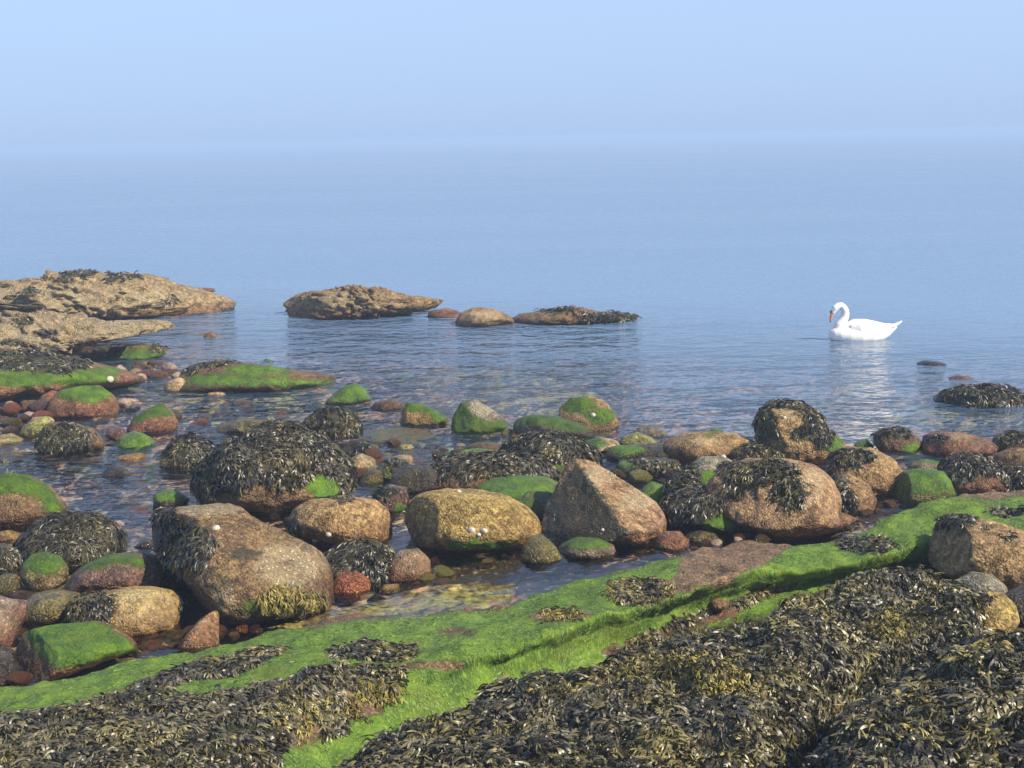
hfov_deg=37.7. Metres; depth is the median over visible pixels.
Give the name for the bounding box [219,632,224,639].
pebble
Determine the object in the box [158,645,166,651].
pebble
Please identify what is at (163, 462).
stone
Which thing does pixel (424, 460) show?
pebble
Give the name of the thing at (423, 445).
pebble
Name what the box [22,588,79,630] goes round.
boulder
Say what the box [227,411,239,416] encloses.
pebble
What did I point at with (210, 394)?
stone
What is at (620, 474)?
pebble
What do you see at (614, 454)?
boulder
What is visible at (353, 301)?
skerry
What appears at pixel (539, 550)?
boulder
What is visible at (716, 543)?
pebble
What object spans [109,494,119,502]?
pebble
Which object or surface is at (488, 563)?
pebble
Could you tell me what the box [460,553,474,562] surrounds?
pebble
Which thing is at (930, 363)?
skerry
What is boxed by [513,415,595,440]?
boulder
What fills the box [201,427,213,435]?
pebble
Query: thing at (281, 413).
pebble
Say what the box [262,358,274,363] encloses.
stone
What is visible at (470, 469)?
boulder
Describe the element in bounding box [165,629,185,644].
pebble
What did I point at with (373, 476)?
stone
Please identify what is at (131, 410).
pebble
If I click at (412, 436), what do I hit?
stone
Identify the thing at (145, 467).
pebble
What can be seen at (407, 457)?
pebble
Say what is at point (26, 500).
boulder
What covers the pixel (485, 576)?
pebble
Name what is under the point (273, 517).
pebble
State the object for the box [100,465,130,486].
stone
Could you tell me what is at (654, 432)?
stone
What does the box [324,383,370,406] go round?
boulder
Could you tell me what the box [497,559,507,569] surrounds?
pebble
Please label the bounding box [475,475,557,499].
boulder
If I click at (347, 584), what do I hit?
stone
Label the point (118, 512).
pebble
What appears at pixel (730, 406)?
stone
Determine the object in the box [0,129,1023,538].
water
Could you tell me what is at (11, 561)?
stone
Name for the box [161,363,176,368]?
pebble
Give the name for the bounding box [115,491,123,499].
pebble
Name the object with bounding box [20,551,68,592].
boulder
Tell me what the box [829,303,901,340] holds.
swan
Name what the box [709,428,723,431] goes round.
stone
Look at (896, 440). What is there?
boulder
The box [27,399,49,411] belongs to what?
pebble
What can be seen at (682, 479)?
boulder
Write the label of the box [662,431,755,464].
boulder
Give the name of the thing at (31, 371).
rock ledge
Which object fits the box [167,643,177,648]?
pebble
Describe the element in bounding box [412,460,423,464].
pebble
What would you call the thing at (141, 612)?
boulder
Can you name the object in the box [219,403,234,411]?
pebble
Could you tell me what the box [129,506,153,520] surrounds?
pebble
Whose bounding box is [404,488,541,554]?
boulder
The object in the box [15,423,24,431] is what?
pebble
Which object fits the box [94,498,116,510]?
pebble
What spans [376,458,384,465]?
pebble
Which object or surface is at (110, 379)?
limpet
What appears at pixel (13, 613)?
boulder
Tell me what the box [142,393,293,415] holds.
stone
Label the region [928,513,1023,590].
boulder
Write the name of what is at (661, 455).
pebble
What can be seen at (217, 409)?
stone
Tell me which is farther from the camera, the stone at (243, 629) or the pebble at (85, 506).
the pebble at (85, 506)
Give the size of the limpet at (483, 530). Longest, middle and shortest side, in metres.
0.054 x 0.047 x 0.022 m
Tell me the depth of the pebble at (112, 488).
13.51 m
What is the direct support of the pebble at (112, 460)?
on the seabed
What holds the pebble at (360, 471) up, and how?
on the water
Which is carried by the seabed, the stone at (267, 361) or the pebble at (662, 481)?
the pebble at (662, 481)
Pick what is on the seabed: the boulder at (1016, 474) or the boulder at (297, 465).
the boulder at (297, 465)
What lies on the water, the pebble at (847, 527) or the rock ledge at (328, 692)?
the pebble at (847, 527)
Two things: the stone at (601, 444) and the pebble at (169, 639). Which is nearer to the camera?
the pebble at (169, 639)
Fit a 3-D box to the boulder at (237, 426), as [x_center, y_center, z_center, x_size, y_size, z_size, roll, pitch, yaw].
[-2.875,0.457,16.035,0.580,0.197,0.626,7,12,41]
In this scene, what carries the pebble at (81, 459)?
on the seabed
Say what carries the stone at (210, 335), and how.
on the water
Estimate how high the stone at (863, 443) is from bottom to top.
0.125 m
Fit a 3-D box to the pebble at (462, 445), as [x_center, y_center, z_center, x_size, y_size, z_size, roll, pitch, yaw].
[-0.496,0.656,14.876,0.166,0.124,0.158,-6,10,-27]
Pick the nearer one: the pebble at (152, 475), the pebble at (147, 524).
the pebble at (147, 524)
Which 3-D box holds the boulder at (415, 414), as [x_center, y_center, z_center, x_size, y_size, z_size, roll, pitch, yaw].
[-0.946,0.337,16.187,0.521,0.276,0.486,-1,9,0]
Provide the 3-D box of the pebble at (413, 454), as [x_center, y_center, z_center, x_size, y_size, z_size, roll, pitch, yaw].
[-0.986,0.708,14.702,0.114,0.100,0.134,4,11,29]
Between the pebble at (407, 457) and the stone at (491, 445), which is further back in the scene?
the stone at (491, 445)
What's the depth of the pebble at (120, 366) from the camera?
19.99 m
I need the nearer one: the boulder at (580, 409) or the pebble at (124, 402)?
the boulder at (580, 409)
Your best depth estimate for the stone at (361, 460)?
13.93 m
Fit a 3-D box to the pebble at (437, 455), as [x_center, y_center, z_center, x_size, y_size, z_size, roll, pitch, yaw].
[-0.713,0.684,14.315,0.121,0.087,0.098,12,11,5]
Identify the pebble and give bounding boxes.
[0,402,21,416]
[0,417,21,427]
[1,426,17,434]
[6,671,32,686]
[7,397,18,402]
[10,590,33,599]
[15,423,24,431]
[16,627,28,638]
[17,413,29,422]
[19,400,35,413]
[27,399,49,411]
[29,410,52,419]
[41,454,59,462]
[59,472,74,483]
[69,455,91,466]
[76,488,87,494]
[78,501,92,511]
[82,492,95,499]
[88,494,102,505]
[90,478,101,489]
[92,458,104,467]
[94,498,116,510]
[98,487,109,495]
[102,461,111,468]
[106,455,114,460]
[109,457,117,463]
[109,486,117,493]
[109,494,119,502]
[110,508,127,519]
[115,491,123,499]
[116,365,127,370]
[117,398,131,409]
[119,503,139,518]
[123,473,147,489]
[124,519,136,527]
[125,407,136,415]
[125,463,139,468]
[128,494,138,501]
[128,645,139,653]
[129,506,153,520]
[130,368,141,373]
[131,402,143,408]
[134,468,144,475]
[136,373,147,378]
[137,370,149,377]
[138,376,145,383]
[138,465,152,474]
[138,492,146,499]
[139,486,149,491]
[139,645,147,652]
[144,521,152,527]
[144,640,156,645]
[145,473,159,483]
[147,360,156,366]
[147,370,167,383]
[147,645,158,653]
[152,451,161,460]
[153,638,163,644]
[156,362,162,368]
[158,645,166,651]
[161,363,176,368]
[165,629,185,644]
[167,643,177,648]
[171,372,180,378]
[171,409,181,420]
[183,625,193,633]
[187,418,211,432]
[197,412,210,418]
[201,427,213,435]
[210,413,224,421]
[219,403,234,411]
[219,624,228,635]
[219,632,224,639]
[222,415,236,422]
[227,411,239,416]
[227,631,239,640]
[234,400,252,408]
[238,407,254,415]
[248,624,261,635]
[253,628,262,635]
[255,405,267,411]
[256,412,267,418]
[268,513,279,521]
[274,410,287,419]
[308,402,319,410]
[356,468,366,479]
[358,439,379,445]
[364,448,381,460]
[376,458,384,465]
[382,453,395,459]
[387,438,400,447]
[390,447,399,453]
[393,454,412,462]
[406,451,417,460]
[410,581,420,588]
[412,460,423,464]
[414,447,424,453]
[416,457,428,464]
[417,573,435,586]
[418,443,426,450]
[425,450,435,459]
[430,557,439,564]
[431,565,456,582]
[432,451,442,459]
[433,578,452,585]
[438,448,448,452]
[450,568,460,578]
[451,449,464,453]
[454,443,466,448]
[460,434,469,442]
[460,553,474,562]
[460,567,469,574]
[462,435,478,445]
[473,551,495,568]
[474,439,485,442]
[476,556,487,564]
[481,558,495,568]
[481,573,492,579]
[489,436,500,441]
[490,575,507,583]
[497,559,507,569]
[501,429,515,440]
[501,554,508,560]
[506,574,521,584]
[510,562,518,567]
[511,554,523,565]
[513,566,530,577]
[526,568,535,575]
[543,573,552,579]
[580,567,589,575]
[611,469,626,479]
[628,469,652,485]
[656,453,668,457]
[657,478,666,484]
[689,546,697,550]
[701,539,709,546]
[710,539,721,547]
[732,533,748,540]
[734,537,741,541]
[753,534,768,542]
[843,524,852,530]
[859,508,872,518]
[873,507,883,514]
[876,502,886,509]
[882,500,898,510]
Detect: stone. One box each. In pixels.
[0,433,23,446]
[0,450,57,478]
[0,530,20,543]
[0,543,23,574]
[0,573,22,595]
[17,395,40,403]
[19,416,54,439]
[39,390,56,399]
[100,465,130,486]
[105,427,126,441]
[113,430,157,453]
[114,453,148,462]
[133,540,153,551]
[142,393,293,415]
[153,489,189,508]
[159,457,174,469]
[175,611,218,653]
[186,400,309,441]
[203,331,216,338]
[207,392,224,397]
[234,624,249,633]
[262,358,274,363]
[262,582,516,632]
[333,571,370,597]
[351,453,375,468]
[359,427,443,458]
[359,468,382,486]
[379,584,400,594]
[384,368,555,392]
[397,444,414,451]
[436,385,596,418]
[443,448,495,456]
[464,442,501,450]
[586,437,619,454]
[619,432,655,444]
[630,426,666,439]
[652,531,688,553]
[685,530,718,544]
[695,393,798,413]
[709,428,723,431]
[709,598,728,610]
[841,512,856,525]
[854,439,873,447]
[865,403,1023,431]
[906,459,938,469]
[956,571,1007,594]
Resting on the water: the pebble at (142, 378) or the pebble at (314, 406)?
the pebble at (142, 378)
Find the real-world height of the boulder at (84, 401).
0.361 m
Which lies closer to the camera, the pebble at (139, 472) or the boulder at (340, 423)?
the pebble at (139, 472)
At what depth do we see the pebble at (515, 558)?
10.85 m
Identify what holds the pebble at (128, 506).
on the seabed
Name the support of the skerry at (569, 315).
in the water
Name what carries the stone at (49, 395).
on the water
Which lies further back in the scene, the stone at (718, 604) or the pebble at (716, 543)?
the pebble at (716, 543)
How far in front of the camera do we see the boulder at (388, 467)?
13.47 m
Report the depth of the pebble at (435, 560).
10.93 m
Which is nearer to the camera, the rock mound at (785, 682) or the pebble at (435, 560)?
the rock mound at (785, 682)
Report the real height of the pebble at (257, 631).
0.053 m
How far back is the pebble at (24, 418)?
16.63 m
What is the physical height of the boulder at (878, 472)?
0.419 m
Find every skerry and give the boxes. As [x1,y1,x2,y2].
[202,288,214,291]
[283,284,443,319]
[427,308,459,317]
[455,307,513,326]
[513,305,641,324]
[917,360,945,367]
[931,383,1023,414]
[946,375,975,381]
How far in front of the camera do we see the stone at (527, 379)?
19.89 m
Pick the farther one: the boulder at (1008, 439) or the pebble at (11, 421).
the pebble at (11, 421)
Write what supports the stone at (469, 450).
in the water
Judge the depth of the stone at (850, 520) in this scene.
11.64 m
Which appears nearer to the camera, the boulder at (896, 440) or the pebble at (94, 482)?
the pebble at (94, 482)
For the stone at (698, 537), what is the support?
in the water
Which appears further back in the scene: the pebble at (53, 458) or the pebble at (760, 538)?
the pebble at (53, 458)
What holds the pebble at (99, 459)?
on the seabed
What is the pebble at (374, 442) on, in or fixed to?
in the water
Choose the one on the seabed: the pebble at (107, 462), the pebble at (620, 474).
the pebble at (107, 462)
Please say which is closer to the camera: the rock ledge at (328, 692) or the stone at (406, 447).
the rock ledge at (328, 692)
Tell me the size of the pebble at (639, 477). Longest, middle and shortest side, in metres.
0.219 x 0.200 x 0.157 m
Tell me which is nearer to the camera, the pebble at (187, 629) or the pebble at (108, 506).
the pebble at (187, 629)
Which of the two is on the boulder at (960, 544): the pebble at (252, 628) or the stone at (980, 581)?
the stone at (980, 581)
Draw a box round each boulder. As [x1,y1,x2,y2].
[0,472,66,530]
[0,595,27,647]
[0,647,20,686]
[12,509,129,574]
[15,621,136,685]
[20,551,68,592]
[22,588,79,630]
[33,421,103,460]
[46,385,118,419]
[59,586,189,640]
[63,550,186,593]
[106,343,167,361]
[126,403,177,434]
[148,503,333,628]
[159,430,214,472]
[163,377,184,393]
[179,359,335,393]
[190,423,357,515]
[212,418,265,435]
[244,419,308,431]
[285,494,392,545]
[302,405,362,442]
[323,538,395,591]
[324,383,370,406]
[345,441,379,456]
[370,399,403,412]
[372,484,408,515]
[378,457,408,483]
[387,548,431,585]
[389,464,438,495]
[400,402,447,427]
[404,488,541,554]
[430,450,561,488]
[451,400,507,435]
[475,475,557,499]
[498,430,602,465]
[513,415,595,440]
[517,490,549,521]
[519,534,561,566]
[541,458,666,548]
[554,463,565,473]
[558,537,616,560]
[559,395,619,432]
[605,443,666,463]
[614,455,682,478]
[641,481,664,503]
[658,484,750,534]
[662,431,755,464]
[662,468,700,496]
[684,456,735,485]
[705,457,843,541]
[730,442,784,460]
[750,398,846,465]
[824,446,902,498]
[831,473,876,516]
[870,425,921,455]
[893,468,955,506]
[920,431,998,458]
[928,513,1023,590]
[936,451,1012,494]
[979,591,1019,632]
[992,430,1023,452]
[993,448,1023,471]
[1004,585,1023,627]
[1007,465,1023,490]
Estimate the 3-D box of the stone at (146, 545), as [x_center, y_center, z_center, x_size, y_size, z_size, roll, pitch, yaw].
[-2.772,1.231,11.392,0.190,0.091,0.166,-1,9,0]
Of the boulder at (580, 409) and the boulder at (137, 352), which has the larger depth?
the boulder at (137, 352)
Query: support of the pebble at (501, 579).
on the seabed
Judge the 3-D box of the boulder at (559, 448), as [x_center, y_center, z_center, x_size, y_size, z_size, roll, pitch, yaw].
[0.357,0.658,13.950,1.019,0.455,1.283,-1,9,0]
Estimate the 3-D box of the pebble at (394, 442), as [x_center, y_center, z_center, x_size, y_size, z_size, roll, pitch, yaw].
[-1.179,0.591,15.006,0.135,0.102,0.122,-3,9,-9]
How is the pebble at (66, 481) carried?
on the seabed
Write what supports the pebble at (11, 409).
on the water
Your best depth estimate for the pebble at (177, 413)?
16.73 m
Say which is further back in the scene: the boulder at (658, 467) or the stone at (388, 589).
the boulder at (658, 467)
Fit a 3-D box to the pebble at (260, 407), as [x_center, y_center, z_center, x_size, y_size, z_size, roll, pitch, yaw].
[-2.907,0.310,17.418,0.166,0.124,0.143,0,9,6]
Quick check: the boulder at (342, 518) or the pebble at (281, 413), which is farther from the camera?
the pebble at (281, 413)
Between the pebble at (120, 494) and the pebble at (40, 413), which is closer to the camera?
the pebble at (120, 494)
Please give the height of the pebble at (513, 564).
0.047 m
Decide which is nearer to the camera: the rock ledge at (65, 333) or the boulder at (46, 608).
the boulder at (46, 608)
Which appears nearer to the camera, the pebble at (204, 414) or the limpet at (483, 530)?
the limpet at (483, 530)
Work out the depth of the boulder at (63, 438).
14.96 m
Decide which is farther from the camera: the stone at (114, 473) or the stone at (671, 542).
the stone at (114, 473)
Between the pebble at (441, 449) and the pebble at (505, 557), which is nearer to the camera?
the pebble at (505, 557)
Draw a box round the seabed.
[0,329,1023,767]
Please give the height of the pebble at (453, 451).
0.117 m
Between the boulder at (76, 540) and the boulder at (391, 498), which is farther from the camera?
the boulder at (391, 498)
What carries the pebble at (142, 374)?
on the water
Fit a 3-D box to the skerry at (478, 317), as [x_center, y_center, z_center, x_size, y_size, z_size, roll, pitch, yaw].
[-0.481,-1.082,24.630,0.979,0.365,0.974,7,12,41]
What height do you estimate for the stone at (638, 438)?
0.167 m
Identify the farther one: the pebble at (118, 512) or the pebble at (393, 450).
the pebble at (393, 450)
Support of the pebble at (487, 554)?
on the seabed
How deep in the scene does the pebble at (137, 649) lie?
9.16 m
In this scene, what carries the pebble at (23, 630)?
on the water
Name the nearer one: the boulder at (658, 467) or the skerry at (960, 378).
the boulder at (658, 467)
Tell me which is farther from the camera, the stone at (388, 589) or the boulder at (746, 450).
the boulder at (746, 450)
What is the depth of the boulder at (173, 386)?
18.49 m
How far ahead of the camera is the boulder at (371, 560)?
10.40 m
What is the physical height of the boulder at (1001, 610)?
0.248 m
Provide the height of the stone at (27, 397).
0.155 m
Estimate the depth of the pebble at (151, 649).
9.03 m
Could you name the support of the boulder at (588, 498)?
on the seabed
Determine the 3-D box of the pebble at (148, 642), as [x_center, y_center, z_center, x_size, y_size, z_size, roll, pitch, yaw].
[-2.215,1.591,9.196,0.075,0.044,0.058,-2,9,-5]
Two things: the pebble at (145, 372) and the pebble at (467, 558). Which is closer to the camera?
the pebble at (467, 558)
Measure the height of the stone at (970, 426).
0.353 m
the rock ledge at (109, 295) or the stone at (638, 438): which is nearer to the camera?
the stone at (638, 438)
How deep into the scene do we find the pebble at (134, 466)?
14.55 m
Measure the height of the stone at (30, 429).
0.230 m
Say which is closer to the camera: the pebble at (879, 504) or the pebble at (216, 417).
the pebble at (879, 504)
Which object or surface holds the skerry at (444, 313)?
on the water
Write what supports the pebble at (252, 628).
in the water
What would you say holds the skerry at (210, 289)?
on the water
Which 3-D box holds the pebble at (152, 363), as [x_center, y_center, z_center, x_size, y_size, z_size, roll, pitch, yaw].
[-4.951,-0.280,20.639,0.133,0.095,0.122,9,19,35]
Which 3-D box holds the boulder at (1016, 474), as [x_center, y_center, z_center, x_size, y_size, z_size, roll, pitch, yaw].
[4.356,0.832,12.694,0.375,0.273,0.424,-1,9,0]
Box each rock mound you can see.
[332,564,988,767]
[800,627,1023,767]
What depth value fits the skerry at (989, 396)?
16.49 m
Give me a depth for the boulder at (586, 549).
10.85 m
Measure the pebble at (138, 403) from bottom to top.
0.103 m
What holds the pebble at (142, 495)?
on the seabed
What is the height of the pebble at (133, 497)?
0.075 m
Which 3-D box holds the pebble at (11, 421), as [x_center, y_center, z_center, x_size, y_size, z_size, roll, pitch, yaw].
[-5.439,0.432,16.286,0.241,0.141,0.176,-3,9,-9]
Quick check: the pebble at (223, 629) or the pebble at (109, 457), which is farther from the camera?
the pebble at (109, 457)
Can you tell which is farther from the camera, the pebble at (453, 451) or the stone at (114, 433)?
the stone at (114, 433)
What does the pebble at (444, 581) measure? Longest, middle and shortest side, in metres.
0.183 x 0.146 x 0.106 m
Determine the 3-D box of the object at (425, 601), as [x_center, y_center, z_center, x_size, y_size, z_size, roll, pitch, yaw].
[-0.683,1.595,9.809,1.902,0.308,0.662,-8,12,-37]
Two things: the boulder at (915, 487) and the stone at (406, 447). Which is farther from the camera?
the stone at (406, 447)
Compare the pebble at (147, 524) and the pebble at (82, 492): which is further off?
the pebble at (82, 492)
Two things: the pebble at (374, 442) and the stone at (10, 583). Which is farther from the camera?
the pebble at (374, 442)
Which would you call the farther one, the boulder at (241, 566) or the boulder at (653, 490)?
the boulder at (653, 490)
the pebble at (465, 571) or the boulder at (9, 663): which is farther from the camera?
the pebble at (465, 571)
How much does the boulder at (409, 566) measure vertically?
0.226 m
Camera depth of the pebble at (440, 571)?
10.46 m
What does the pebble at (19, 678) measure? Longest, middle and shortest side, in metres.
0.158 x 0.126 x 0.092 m
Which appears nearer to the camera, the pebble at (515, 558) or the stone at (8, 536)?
the pebble at (515, 558)
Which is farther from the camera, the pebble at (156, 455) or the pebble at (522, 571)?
the pebble at (156, 455)
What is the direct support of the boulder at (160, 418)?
on the seabed
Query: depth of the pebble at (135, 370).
19.85 m
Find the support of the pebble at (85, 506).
on the seabed
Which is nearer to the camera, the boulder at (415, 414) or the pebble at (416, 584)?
the pebble at (416, 584)
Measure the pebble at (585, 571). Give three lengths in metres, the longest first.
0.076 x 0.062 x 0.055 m
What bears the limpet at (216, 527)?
attached to the boulder at (241, 566)
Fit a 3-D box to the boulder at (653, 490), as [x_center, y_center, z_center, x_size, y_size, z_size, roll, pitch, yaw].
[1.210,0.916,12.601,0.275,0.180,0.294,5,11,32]
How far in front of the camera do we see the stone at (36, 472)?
14.46 m
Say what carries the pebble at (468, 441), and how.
on the seabed
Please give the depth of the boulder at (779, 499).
11.36 m
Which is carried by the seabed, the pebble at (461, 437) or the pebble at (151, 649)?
the pebble at (461, 437)
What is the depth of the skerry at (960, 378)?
18.27 m
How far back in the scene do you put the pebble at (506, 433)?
15.35 m
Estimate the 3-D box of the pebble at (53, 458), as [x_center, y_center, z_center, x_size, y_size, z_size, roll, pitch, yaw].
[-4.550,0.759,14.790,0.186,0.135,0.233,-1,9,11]
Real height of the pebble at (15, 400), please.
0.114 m
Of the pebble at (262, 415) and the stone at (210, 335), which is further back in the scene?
the stone at (210, 335)
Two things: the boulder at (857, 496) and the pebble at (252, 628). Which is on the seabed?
the boulder at (857, 496)
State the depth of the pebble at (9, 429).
15.82 m
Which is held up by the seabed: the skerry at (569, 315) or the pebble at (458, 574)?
the pebble at (458, 574)
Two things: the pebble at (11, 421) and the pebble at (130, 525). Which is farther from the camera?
the pebble at (11, 421)
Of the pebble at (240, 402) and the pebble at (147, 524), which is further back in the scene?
the pebble at (240, 402)
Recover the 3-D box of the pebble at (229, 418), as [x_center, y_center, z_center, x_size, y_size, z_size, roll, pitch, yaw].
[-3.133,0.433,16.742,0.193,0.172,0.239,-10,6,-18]
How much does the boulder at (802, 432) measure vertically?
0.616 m
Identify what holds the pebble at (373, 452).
in the water
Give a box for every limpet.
[107,376,113,381]
[212,525,219,529]
[468,527,475,532]
[480,528,487,533]
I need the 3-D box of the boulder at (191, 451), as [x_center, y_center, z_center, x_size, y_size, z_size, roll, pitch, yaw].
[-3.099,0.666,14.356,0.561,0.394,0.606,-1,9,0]
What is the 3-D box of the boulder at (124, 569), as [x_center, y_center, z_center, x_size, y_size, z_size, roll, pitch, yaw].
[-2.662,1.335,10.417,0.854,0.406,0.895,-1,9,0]
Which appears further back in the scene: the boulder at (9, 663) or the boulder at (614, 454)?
the boulder at (614, 454)
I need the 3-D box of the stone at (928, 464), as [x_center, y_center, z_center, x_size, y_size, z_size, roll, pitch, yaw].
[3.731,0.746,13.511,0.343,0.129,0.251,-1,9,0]
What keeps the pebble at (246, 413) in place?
on the stone at (217, 409)
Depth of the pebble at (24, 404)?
17.24 m
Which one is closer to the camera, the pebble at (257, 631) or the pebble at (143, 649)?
the pebble at (143, 649)
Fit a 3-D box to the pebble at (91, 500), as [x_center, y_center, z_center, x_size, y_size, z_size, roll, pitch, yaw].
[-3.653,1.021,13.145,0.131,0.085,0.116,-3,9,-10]
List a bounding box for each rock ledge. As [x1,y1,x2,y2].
[0,269,236,320]
[0,309,176,354]
[0,348,140,400]
[0,490,1023,767]
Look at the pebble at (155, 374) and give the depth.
19.57 m
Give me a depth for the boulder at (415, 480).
12.98 m
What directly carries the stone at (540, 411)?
on the seabed
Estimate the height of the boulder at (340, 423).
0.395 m
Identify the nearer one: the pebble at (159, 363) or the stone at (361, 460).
the stone at (361, 460)
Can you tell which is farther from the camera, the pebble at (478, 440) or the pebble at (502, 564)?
the pebble at (478, 440)
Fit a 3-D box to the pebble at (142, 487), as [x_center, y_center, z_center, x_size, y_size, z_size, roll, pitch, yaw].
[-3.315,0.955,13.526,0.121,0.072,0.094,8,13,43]
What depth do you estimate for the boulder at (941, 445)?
13.97 m
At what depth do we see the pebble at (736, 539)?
11.16 m
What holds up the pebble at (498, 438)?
on the seabed
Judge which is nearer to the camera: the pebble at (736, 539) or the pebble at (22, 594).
the pebble at (22, 594)
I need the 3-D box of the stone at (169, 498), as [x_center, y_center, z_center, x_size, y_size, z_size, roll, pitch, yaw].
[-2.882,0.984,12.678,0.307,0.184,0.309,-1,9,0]
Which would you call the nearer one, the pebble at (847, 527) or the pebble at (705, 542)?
the pebble at (705, 542)
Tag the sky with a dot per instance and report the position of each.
(74, 73)
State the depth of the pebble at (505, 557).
10.93 m
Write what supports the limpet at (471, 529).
attached to the boulder at (442, 520)
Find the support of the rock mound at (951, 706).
on the seabed
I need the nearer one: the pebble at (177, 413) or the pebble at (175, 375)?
the pebble at (177, 413)
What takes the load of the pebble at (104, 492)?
on the seabed
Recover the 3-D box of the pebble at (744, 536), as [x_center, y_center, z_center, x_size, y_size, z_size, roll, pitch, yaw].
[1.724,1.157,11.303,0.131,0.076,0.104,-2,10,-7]
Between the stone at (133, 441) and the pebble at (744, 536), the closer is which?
the pebble at (744, 536)
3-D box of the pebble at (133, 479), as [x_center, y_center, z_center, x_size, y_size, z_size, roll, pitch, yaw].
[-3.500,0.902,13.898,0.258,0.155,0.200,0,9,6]
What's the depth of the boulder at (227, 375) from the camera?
18.44 m
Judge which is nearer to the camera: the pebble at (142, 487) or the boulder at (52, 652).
the boulder at (52, 652)
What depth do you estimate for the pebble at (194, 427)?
16.32 m
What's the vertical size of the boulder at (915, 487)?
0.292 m
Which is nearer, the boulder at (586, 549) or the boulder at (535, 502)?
the boulder at (586, 549)
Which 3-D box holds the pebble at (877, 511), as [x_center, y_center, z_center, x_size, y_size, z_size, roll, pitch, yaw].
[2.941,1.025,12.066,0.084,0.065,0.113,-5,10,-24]
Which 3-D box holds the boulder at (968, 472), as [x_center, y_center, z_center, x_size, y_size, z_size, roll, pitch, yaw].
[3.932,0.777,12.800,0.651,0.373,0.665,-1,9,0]
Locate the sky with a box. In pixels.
[0,0,1023,148]
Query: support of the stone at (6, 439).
on the seabed
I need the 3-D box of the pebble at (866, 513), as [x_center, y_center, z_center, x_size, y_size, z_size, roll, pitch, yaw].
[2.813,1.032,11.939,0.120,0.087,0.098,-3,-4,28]
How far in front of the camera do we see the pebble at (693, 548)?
11.01 m
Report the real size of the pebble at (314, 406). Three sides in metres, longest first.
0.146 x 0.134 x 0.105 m
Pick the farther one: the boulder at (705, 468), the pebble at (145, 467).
the pebble at (145, 467)
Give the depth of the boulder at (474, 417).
15.55 m
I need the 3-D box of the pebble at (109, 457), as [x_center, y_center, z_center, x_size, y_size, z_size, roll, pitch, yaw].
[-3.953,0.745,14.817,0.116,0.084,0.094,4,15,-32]
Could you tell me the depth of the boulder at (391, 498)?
12.34 m
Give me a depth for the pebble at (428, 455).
14.60 m
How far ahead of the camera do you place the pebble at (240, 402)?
17.55 m
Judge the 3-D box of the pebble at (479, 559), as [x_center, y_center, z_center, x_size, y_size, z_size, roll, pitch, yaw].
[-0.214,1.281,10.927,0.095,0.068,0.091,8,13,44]
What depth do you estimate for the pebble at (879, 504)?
12.27 m
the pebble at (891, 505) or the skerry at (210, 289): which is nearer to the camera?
the pebble at (891, 505)
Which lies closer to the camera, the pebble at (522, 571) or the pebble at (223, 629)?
the pebble at (223, 629)
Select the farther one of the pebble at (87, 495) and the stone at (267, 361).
the stone at (267, 361)
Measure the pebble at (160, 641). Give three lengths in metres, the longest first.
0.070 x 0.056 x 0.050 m
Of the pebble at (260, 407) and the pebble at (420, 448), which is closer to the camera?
the pebble at (420, 448)
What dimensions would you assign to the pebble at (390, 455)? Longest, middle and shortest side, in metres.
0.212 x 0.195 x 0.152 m
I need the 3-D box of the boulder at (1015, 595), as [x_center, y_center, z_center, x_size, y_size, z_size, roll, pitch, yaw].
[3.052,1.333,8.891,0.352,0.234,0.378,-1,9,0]
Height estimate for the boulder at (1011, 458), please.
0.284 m
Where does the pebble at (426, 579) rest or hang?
in the water
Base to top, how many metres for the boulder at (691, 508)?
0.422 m
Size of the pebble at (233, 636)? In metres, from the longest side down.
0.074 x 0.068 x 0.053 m
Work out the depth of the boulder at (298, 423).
15.09 m

